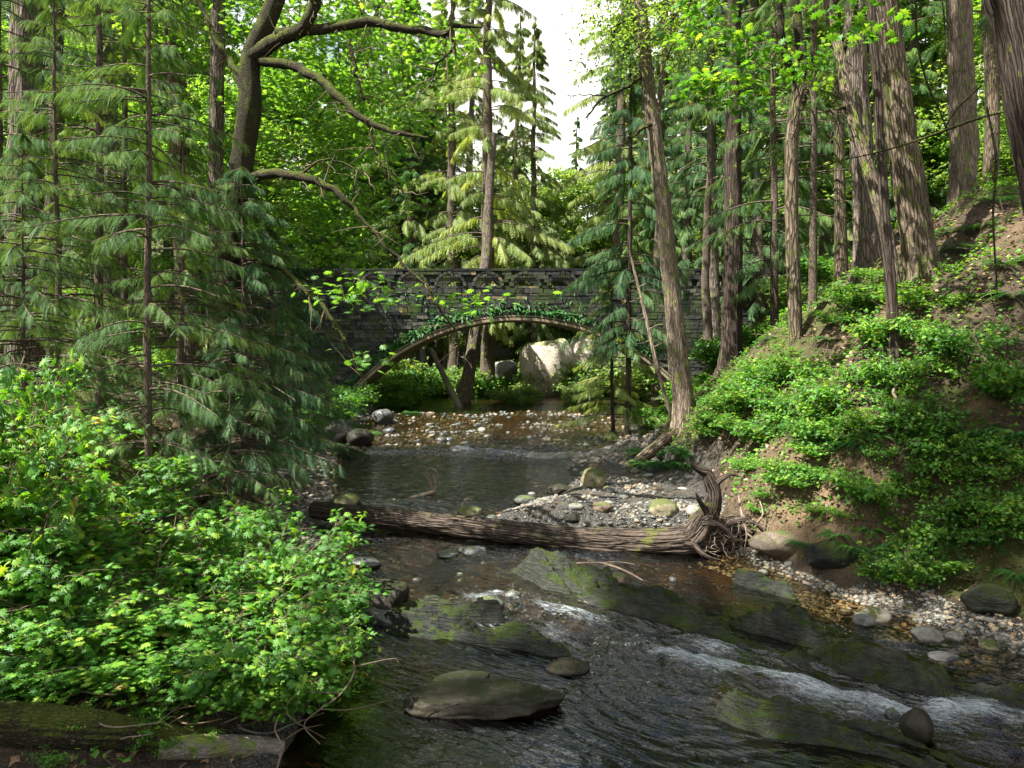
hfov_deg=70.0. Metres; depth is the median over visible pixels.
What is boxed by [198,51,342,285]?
maple tree
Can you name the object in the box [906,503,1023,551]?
salmonberry
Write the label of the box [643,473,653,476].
river stone
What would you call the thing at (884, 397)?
vine maple
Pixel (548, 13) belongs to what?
sky
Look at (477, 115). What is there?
cedar tree
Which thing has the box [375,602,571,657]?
rock ledge
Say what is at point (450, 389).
fallen log
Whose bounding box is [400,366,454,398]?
understory shrub
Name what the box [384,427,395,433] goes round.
river stone
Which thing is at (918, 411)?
vine maple
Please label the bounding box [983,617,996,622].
river stone
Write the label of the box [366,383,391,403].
understory shrub
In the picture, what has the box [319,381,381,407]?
understory shrub
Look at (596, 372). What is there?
understory shrub
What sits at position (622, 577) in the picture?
boulder
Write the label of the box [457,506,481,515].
boulder
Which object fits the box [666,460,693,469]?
sword fern
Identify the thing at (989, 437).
salmonberry
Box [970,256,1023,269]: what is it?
sword fern
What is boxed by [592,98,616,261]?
cedar tree
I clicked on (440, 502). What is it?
river stone
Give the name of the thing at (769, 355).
vine maple
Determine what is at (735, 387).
salmonberry
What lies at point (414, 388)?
understory shrub
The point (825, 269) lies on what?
understory shrub
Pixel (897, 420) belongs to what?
salmonberry
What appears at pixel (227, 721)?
branch
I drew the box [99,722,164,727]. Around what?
branch
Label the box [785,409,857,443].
salmonberry
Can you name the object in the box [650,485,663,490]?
river stone
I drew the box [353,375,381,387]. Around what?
understory shrub
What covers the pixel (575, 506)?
river stone
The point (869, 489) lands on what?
salmonberry
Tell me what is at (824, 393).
salmonberry
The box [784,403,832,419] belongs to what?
vine maple
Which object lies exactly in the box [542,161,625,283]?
alder tree
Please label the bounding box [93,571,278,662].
vine maple
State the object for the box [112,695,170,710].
branch
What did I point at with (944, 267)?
salmonberry
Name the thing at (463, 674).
flat slab
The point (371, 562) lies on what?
boulder
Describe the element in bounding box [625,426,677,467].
fallen log
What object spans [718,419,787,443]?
salmonberry
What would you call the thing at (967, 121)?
hanging branch
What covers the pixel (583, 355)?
boulder
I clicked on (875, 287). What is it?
sword fern
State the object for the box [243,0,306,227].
fir tree
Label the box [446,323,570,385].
cliff
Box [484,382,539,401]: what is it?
understory shrub
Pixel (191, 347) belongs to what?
cedar tree
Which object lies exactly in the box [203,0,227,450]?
fir tree
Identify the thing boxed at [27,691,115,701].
branch
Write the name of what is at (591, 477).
boulder
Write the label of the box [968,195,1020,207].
sword fern
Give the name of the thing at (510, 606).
streambed gravel
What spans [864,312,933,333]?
salmonberry
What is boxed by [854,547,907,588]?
vine maple
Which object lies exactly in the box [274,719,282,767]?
branch
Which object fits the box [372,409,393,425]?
boulder
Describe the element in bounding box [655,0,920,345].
bent maple
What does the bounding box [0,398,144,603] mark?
vine maple
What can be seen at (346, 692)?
vine maple
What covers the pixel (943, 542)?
sword fern
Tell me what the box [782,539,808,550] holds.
sword fern
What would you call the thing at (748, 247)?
cedar tree
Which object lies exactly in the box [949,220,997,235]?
sword fern
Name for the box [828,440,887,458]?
sword fern
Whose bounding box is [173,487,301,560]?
vine maple
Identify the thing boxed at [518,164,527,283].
cedar tree
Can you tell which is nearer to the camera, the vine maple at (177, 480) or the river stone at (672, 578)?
the vine maple at (177, 480)
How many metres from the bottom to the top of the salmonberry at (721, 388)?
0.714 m
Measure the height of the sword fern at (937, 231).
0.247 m
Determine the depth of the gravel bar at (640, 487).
16.06 m
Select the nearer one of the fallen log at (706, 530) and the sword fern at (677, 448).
the fallen log at (706, 530)
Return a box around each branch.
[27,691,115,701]
[58,686,83,703]
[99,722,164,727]
[105,703,182,754]
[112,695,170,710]
[120,733,153,739]
[159,715,221,724]
[220,707,284,724]
[238,712,323,734]
[240,724,322,758]
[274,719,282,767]
[286,623,398,743]
[577,557,642,580]
[832,85,1003,186]
[915,0,948,138]
[980,106,997,298]
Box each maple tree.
[1,14,142,311]
[1,35,95,245]
[44,85,206,341]
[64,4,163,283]
[138,74,278,305]
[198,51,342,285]
[258,41,403,285]
[472,145,547,263]
[916,0,1015,187]
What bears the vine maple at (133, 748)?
on the ground
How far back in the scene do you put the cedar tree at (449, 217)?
47.09 m
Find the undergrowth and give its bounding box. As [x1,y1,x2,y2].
[1,177,1023,767]
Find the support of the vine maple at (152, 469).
on the ground
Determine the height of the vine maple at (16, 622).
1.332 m
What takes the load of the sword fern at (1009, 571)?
on the ground
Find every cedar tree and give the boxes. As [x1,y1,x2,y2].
[1,0,192,359]
[1,1,8,150]
[163,0,203,402]
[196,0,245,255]
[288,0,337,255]
[339,0,459,366]
[342,0,383,253]
[366,0,405,258]
[393,0,574,398]
[394,0,519,375]
[419,8,481,366]
[431,0,510,266]
[477,13,543,285]
[495,22,582,353]
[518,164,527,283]
[546,0,696,327]
[549,0,697,436]
[554,271,659,443]
[568,117,587,222]
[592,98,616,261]
[610,66,644,218]
[617,0,703,393]
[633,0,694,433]
[644,0,723,375]
[662,0,843,379]
[695,0,823,327]
[696,1,804,275]
[762,1,892,283]
[845,0,948,235]
[866,1,901,370]
[917,0,983,212]
[983,0,1023,213]
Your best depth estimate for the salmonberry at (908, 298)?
12.15 m
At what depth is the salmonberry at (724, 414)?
16.29 m
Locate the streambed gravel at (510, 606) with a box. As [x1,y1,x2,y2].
[332,495,964,670]
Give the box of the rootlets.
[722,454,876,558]
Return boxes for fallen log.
[0,699,201,752]
[157,733,284,760]
[186,481,263,518]
[308,463,780,563]
[429,348,462,408]
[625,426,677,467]
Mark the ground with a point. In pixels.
(302, 748)
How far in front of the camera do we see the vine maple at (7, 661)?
6.13 m
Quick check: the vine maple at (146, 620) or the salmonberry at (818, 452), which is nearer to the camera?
the vine maple at (146, 620)
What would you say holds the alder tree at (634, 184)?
on the ground
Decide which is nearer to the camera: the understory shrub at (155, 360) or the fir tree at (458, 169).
the understory shrub at (155, 360)
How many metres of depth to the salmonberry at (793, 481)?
11.93 m
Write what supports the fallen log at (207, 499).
on the ground
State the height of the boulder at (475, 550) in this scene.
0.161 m
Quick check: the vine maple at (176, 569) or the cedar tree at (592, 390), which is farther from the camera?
the cedar tree at (592, 390)
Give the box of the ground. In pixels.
[0,132,1023,767]
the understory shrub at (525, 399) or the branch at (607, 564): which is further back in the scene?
the understory shrub at (525, 399)
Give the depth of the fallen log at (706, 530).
12.36 m
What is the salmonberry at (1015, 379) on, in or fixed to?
on the ground
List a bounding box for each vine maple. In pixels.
[0,347,96,486]
[0,355,82,526]
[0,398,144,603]
[0,400,149,517]
[0,458,127,599]
[0,480,158,619]
[0,504,187,614]
[0,551,130,641]
[0,564,178,695]
[0,591,109,692]
[0,593,77,671]
[0,596,222,673]
[0,645,127,703]
[1,498,226,622]
[6,633,221,702]
[22,744,73,767]
[25,626,269,705]
[35,435,197,545]
[60,693,103,735]
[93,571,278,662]
[93,620,344,718]
[97,462,231,536]
[98,548,356,688]
[101,500,270,587]
[118,606,283,664]
[120,694,176,718]
[124,705,169,754]
[126,582,360,724]
[126,703,171,728]
[134,499,289,625]
[138,713,160,726]
[140,713,195,758]
[170,662,233,699]
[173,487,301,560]
[181,508,374,623]
[186,725,226,758]
[202,670,299,725]
[209,621,378,721]
[245,558,391,630]
[248,528,369,604]
[287,638,380,716]
[293,598,381,657]
[301,568,371,610]
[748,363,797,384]
[765,354,805,372]
[771,343,803,360]
[776,397,814,412]
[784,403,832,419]
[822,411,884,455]
[834,403,897,435]
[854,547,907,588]
[863,388,950,434]
[872,535,934,593]
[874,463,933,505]
[876,550,920,584]
[884,395,950,451]
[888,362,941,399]
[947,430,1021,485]
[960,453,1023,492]
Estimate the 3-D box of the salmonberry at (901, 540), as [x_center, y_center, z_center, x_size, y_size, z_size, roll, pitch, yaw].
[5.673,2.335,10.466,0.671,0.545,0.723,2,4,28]
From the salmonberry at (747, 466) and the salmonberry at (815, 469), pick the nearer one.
the salmonberry at (815, 469)
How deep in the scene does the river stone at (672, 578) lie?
11.03 m
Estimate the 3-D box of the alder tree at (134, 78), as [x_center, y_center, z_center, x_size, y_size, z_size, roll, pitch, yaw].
[-19.577,-10.924,35.127,10.096,15.866,8.800,4,6,28]
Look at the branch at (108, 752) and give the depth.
5.97 m
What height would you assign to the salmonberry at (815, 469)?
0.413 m
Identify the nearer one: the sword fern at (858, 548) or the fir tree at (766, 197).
the sword fern at (858, 548)
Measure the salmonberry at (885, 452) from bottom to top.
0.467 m
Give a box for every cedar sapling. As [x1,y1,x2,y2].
[0,0,132,387]
[0,0,194,423]
[0,0,221,410]
[0,132,165,437]
[4,0,223,391]
[8,0,271,534]
[72,103,300,463]
[140,166,352,500]
[164,328,303,530]
[210,219,344,484]
[238,263,378,455]
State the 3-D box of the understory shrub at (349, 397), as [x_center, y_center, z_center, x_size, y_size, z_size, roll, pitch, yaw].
[-7.098,1.113,28.098,3.191,1.664,3.339,2,4,31]
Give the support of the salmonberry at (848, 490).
on the ground
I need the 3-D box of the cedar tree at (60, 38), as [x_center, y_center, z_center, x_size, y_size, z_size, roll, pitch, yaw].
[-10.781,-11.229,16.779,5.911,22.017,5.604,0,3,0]
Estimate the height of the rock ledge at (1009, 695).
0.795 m
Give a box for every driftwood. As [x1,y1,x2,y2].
[376,468,438,506]
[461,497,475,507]
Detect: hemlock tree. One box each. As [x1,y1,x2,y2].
[632,0,780,370]
[679,0,852,330]
[738,0,889,310]
[740,0,946,285]
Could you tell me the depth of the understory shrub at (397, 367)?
42.29 m
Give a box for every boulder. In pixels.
[320,419,353,443]
[333,493,360,504]
[346,428,373,446]
[349,556,380,568]
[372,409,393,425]
[437,550,458,558]
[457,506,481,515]
[458,545,486,556]
[482,596,504,608]
[495,360,517,382]
[504,590,520,600]
[514,495,535,505]
[519,338,575,396]
[546,657,589,676]
[547,484,570,494]
[564,512,580,522]
[570,335,650,394]
[580,467,606,487]
[591,501,612,512]
[612,572,628,582]
[648,499,677,517]
[748,530,795,558]
[804,541,858,570]
[852,614,875,627]
[854,606,891,625]
[884,707,900,722]
[899,708,933,743]
[909,626,943,645]
[928,651,958,662]
[945,631,963,643]
[959,583,1017,615]
[978,639,1000,654]
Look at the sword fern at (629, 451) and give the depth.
19.90 m
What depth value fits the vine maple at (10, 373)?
7.27 m
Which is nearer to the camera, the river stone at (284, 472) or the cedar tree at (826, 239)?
the river stone at (284, 472)
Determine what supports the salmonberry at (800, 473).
on the ground
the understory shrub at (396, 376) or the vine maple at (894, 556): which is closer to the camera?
the vine maple at (894, 556)
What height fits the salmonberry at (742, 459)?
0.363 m
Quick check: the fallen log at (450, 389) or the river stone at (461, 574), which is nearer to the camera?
the river stone at (461, 574)
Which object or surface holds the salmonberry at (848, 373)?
on the ground
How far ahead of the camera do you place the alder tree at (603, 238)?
51.96 m
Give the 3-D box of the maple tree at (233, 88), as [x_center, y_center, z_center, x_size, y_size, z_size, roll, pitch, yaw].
[-12.645,-7.006,30.563,5.738,11.692,7.713,-3,4,-23]
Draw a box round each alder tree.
[3,5,201,249]
[94,0,278,267]
[197,114,331,285]
[278,67,378,267]
[312,99,472,284]
[413,227,481,370]
[436,193,501,265]
[478,266,530,388]
[493,175,582,335]
[516,175,613,343]
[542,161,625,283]
[543,0,757,373]
[545,167,627,339]
[589,161,696,267]
[637,11,783,264]
[717,0,852,245]
[776,0,1012,222]
[917,3,1014,179]
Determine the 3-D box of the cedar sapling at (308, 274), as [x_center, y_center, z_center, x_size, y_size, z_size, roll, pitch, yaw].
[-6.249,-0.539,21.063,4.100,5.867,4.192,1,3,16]
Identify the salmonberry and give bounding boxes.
[687,422,719,439]
[688,419,719,430]
[690,407,725,427]
[691,394,743,410]
[694,405,741,420]
[695,393,733,404]
[699,413,759,431]
[701,369,775,408]
[701,410,748,426]
[704,398,745,413]
[705,380,760,391]
[706,387,762,410]
[713,369,745,384]
[717,409,768,429]
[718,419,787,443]
[722,457,757,471]
[730,352,774,373]
[733,452,757,464]
[734,359,792,388]
[739,421,789,441]
[740,380,814,411]
[743,501,765,512]
[745,391,799,415]
[747,487,774,497]
[748,452,796,474]
[751,361,800,382]
[752,406,805,429]
[754,348,844,382]
[758,458,826,488]
[776,460,831,475]
[778,409,841,440]
[781,369,896,414]
[783,462,829,481]
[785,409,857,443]
[785,441,843,458]
[786,410,859,449]
[797,395,862,426]
[798,501,838,515]
[810,306,873,326]
[812,281,884,301]
[815,470,860,487]
[817,363,873,386]
[817,459,938,511]
[826,507,856,518]
[828,287,884,309]
[832,470,912,507]
[837,288,885,306]
[841,308,927,351]
[842,267,883,281]
[843,560,911,582]
[848,344,947,389]
[859,440,898,462]
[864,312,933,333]
[865,394,976,443]
[867,276,930,290]
[869,498,963,549]
[870,282,936,305]
[882,532,934,557]
[886,569,936,588]
[893,558,952,585]
[895,428,986,467]
[897,282,979,310]
[899,321,972,352]
[900,446,946,469]
[905,453,980,486]
[905,460,946,474]
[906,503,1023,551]
[908,480,986,528]
[911,546,988,573]
[914,308,1020,366]
[921,258,962,273]
[925,347,1018,388]
[939,455,994,483]
[954,425,1023,455]
[954,472,1023,508]
[960,357,1023,409]
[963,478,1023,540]
[964,524,1005,544]
[972,437,1023,462]
[972,490,1023,523]
[995,455,1023,469]
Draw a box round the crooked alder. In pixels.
[822,0,900,294]
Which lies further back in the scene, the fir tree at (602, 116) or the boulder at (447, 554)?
the fir tree at (602, 116)
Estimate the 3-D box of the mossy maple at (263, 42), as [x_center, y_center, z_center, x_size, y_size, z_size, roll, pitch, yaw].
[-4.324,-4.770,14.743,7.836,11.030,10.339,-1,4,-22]
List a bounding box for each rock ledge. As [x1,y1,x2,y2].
[323,439,369,459]
[373,595,505,629]
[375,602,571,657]
[495,547,961,713]
[526,445,617,464]
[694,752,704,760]
[714,687,966,767]
[730,568,800,608]
[952,682,1023,727]
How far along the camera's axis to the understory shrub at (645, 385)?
45.18 m
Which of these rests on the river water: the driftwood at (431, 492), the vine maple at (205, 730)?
the driftwood at (431, 492)
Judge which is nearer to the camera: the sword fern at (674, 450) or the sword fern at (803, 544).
the sword fern at (803, 544)
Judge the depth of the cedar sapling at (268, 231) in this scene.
15.13 m
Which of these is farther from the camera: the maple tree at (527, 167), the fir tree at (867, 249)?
the maple tree at (527, 167)
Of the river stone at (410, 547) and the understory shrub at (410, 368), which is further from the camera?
the understory shrub at (410, 368)
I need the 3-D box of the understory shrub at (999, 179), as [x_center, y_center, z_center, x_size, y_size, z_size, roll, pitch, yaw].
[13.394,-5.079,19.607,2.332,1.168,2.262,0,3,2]
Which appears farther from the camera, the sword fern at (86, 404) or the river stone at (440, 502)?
the river stone at (440, 502)
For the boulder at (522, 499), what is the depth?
15.45 m
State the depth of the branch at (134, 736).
5.97 m
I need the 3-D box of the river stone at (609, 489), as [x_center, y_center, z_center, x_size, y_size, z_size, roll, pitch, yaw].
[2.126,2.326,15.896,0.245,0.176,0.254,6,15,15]
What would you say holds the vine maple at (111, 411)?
on the ground
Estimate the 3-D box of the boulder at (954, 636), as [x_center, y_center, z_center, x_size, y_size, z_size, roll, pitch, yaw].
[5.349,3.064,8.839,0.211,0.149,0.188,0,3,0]
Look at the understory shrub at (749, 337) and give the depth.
23.36 m
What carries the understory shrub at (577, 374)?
on the ground
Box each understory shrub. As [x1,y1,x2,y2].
[62,288,93,316]
[71,317,157,350]
[128,345,204,372]
[286,400,341,425]
[301,390,373,421]
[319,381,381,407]
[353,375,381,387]
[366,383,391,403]
[373,358,416,386]
[374,375,442,401]
[375,388,417,408]
[376,372,414,393]
[386,357,439,385]
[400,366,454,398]
[430,365,495,394]
[459,359,521,387]
[473,376,513,396]
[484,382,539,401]
[500,387,548,406]
[505,368,564,392]
[538,357,599,393]
[539,360,624,392]
[552,383,609,401]
[560,392,588,405]
[566,396,600,410]
[607,367,651,392]
[608,387,657,404]
[614,356,659,386]
[624,407,668,429]
[652,379,708,406]
[688,336,743,368]
[720,322,770,349]
[756,274,828,311]
[800,253,851,285]
[818,255,833,264]
[976,167,1017,193]
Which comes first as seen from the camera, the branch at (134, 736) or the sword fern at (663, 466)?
the branch at (134, 736)
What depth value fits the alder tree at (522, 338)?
51.44 m
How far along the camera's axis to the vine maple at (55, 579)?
6.54 m
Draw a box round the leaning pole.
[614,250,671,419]
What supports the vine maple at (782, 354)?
on the ground
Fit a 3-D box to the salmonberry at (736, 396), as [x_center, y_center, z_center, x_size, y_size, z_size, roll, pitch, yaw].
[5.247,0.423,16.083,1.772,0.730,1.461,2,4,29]
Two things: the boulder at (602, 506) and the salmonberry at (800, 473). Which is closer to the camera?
the salmonberry at (800, 473)
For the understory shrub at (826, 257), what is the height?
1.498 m
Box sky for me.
[6,0,983,220]
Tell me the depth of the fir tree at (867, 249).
17.52 m
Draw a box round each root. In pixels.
[738,496,763,551]
[892,379,909,405]
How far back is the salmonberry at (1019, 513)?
9.53 m
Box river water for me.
[312,386,1023,767]
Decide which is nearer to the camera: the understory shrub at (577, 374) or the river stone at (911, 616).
the river stone at (911, 616)
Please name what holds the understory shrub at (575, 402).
on the ground
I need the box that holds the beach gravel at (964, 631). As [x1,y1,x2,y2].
[690,548,1023,687]
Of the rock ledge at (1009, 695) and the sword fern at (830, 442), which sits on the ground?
the sword fern at (830, 442)
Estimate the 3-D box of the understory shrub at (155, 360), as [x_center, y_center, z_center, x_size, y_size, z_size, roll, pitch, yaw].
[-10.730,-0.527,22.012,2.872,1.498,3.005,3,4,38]
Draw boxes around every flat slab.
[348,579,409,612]
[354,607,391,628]
[403,678,565,719]
[433,670,489,681]
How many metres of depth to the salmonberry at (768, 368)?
15.71 m
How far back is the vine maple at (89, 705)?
6.03 m
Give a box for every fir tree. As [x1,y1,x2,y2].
[1,14,9,177]
[4,0,46,377]
[9,0,253,358]
[127,0,204,325]
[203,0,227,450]
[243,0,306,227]
[333,0,390,254]
[365,1,447,370]
[396,19,463,373]
[430,58,467,187]
[494,128,506,227]
[582,47,639,264]
[584,79,615,212]
[594,38,645,203]
[638,0,790,346]
[645,1,700,262]
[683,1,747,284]
[746,8,792,258]
[844,0,882,284]
[875,0,944,292]
[901,0,1001,181]
[932,2,983,183]
[942,32,1011,174]
[945,0,979,212]
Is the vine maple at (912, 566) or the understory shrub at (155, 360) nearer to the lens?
the vine maple at (912, 566)
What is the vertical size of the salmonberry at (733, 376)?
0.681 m
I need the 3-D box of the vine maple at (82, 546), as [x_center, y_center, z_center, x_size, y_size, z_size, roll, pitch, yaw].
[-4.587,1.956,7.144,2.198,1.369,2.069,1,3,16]
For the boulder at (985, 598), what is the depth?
9.12 m
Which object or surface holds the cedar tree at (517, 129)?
on the ground
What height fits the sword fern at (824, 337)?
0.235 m
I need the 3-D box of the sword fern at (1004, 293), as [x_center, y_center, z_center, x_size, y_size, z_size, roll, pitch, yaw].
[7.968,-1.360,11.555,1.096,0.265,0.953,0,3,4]
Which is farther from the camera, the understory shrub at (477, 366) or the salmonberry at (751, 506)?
the understory shrub at (477, 366)
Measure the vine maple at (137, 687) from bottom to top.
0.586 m
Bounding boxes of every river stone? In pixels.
[278,469,290,477]
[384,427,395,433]
[405,545,413,550]
[411,577,422,584]
[435,437,448,442]
[436,500,444,504]
[450,447,461,453]
[456,572,463,576]
[462,444,475,451]
[478,427,485,432]
[568,503,583,509]
[587,463,599,467]
[605,486,614,492]
[615,493,629,498]
[629,469,639,473]
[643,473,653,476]
[646,463,658,471]
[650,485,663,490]
[669,576,677,583]
[685,505,698,515]
[758,569,768,575]
[784,561,791,565]
[838,609,851,616]
[893,626,902,631]
[904,605,913,608]
[907,614,918,618]
[947,649,959,655]
[957,646,968,654]
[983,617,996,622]
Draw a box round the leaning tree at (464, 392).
[454,132,496,405]
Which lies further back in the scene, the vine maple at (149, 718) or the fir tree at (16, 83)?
the fir tree at (16, 83)
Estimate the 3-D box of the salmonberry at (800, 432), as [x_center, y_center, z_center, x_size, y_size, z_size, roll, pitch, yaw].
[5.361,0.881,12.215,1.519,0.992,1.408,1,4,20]
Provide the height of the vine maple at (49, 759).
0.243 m
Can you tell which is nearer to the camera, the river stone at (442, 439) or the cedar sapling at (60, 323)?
the cedar sapling at (60, 323)
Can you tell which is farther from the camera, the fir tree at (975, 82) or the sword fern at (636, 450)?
the fir tree at (975, 82)
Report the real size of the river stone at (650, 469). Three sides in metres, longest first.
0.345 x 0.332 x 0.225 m
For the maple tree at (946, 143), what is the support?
on the ground
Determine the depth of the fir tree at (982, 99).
38.17 m
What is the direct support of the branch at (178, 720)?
on the ground
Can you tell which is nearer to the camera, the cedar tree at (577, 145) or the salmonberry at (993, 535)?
the salmonberry at (993, 535)
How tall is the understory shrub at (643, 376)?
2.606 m
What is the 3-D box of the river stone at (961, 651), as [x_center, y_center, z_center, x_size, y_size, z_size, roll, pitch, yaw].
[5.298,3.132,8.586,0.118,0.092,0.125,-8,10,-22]
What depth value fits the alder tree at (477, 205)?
60.75 m
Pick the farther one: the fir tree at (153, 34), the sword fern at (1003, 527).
the fir tree at (153, 34)
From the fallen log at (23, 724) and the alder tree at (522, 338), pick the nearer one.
the fallen log at (23, 724)
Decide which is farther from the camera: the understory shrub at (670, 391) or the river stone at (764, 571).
the understory shrub at (670, 391)
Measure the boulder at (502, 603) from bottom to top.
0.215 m
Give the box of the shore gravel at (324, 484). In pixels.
[256,438,360,643]
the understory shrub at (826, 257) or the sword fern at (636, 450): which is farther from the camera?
the understory shrub at (826, 257)
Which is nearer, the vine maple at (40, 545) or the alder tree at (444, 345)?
the vine maple at (40, 545)
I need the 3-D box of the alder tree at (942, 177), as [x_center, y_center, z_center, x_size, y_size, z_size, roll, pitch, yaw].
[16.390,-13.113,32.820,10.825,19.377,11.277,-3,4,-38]
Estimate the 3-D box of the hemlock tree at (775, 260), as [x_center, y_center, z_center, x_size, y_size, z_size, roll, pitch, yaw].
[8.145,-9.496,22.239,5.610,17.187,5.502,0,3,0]
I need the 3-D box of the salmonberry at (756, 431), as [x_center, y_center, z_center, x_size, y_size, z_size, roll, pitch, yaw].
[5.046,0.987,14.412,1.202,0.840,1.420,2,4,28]
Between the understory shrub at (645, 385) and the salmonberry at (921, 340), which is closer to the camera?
the salmonberry at (921, 340)
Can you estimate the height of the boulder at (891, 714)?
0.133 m
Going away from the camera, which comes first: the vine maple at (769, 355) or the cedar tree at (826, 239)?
the vine maple at (769, 355)
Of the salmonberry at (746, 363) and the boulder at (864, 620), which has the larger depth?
the salmonberry at (746, 363)
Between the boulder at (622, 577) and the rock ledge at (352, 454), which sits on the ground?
the rock ledge at (352, 454)
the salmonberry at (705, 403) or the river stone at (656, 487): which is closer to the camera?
the river stone at (656, 487)
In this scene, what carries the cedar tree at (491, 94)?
on the ground
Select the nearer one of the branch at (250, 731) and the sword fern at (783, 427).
the branch at (250, 731)
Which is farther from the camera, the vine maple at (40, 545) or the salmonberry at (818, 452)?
the salmonberry at (818, 452)
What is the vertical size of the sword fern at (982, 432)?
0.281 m
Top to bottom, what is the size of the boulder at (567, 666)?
0.166 m
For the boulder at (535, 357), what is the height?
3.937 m
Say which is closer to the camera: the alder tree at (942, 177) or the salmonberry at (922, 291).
the salmonberry at (922, 291)
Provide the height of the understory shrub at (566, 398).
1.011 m
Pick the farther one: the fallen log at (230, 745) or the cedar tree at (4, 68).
the cedar tree at (4, 68)
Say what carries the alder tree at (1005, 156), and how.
on the ground
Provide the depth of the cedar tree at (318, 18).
63.96 m
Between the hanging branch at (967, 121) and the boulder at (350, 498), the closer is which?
the hanging branch at (967, 121)
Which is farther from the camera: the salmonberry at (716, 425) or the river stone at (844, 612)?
the salmonberry at (716, 425)
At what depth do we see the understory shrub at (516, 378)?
44.18 m
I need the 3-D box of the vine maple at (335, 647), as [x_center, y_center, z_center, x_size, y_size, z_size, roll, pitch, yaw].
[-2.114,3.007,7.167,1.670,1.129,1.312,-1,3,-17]
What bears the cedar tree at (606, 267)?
on the ground
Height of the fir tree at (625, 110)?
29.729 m
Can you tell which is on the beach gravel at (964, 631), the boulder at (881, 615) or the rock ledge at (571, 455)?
the boulder at (881, 615)
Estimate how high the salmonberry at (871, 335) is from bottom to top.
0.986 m
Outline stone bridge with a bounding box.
[136,268,808,394]
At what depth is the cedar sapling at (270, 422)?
12.78 m
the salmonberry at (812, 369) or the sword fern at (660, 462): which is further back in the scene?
the sword fern at (660, 462)
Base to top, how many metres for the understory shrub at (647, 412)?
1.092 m
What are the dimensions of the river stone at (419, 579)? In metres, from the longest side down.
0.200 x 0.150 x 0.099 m
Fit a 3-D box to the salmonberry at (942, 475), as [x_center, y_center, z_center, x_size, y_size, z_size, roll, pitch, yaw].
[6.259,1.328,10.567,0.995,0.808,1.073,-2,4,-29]
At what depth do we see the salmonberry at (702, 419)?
17.27 m
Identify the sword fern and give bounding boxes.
[79,401,132,412]
[402,410,418,414]
[620,448,660,459]
[622,458,652,470]
[624,447,660,456]
[641,459,685,473]
[643,459,681,471]
[660,446,689,456]
[663,449,692,461]
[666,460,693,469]
[767,422,807,438]
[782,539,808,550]
[806,336,837,344]
[810,529,855,547]
[816,438,851,449]
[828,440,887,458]
[832,544,876,561]
[845,431,902,444]
[849,526,892,539]
[859,546,928,568]
[860,284,884,291]
[861,568,895,583]
[871,543,939,563]
[879,422,928,433]
[908,531,975,562]
[935,228,960,234]
[937,242,977,251]
[942,430,1010,443]
[942,524,1005,554]
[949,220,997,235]
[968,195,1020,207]
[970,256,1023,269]
[973,424,1023,443]
[979,290,1023,301]
[979,521,1023,540]
[988,568,1023,588]
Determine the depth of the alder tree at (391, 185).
53.58 m
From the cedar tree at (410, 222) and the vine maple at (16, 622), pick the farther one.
the cedar tree at (410, 222)
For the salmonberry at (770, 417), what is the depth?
14.12 m
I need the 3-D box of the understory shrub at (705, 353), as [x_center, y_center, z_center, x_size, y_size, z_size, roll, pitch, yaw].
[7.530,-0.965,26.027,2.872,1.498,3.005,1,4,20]
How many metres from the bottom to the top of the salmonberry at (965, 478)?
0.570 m
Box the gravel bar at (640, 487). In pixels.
[494,433,726,527]
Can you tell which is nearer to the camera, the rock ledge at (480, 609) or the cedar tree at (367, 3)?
the rock ledge at (480, 609)
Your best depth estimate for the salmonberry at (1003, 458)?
10.06 m
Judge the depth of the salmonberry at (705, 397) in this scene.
17.47 m
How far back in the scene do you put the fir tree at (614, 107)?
58.99 m
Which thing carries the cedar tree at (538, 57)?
on the ground
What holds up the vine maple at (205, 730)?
on the ground
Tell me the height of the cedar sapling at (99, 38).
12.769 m
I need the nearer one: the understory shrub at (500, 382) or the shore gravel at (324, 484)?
the shore gravel at (324, 484)
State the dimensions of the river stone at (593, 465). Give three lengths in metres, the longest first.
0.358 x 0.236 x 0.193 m
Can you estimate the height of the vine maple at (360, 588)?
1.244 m
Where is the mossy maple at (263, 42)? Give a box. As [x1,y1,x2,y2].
[102,0,561,428]
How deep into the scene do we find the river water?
7.92 m
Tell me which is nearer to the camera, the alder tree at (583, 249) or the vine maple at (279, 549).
the vine maple at (279, 549)
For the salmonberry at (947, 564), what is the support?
on the ground
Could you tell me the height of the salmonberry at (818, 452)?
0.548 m
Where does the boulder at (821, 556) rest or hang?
on the ground
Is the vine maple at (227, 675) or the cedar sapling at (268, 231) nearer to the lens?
the vine maple at (227, 675)
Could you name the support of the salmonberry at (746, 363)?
on the ground
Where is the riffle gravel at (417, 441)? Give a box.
[312,403,662,457]

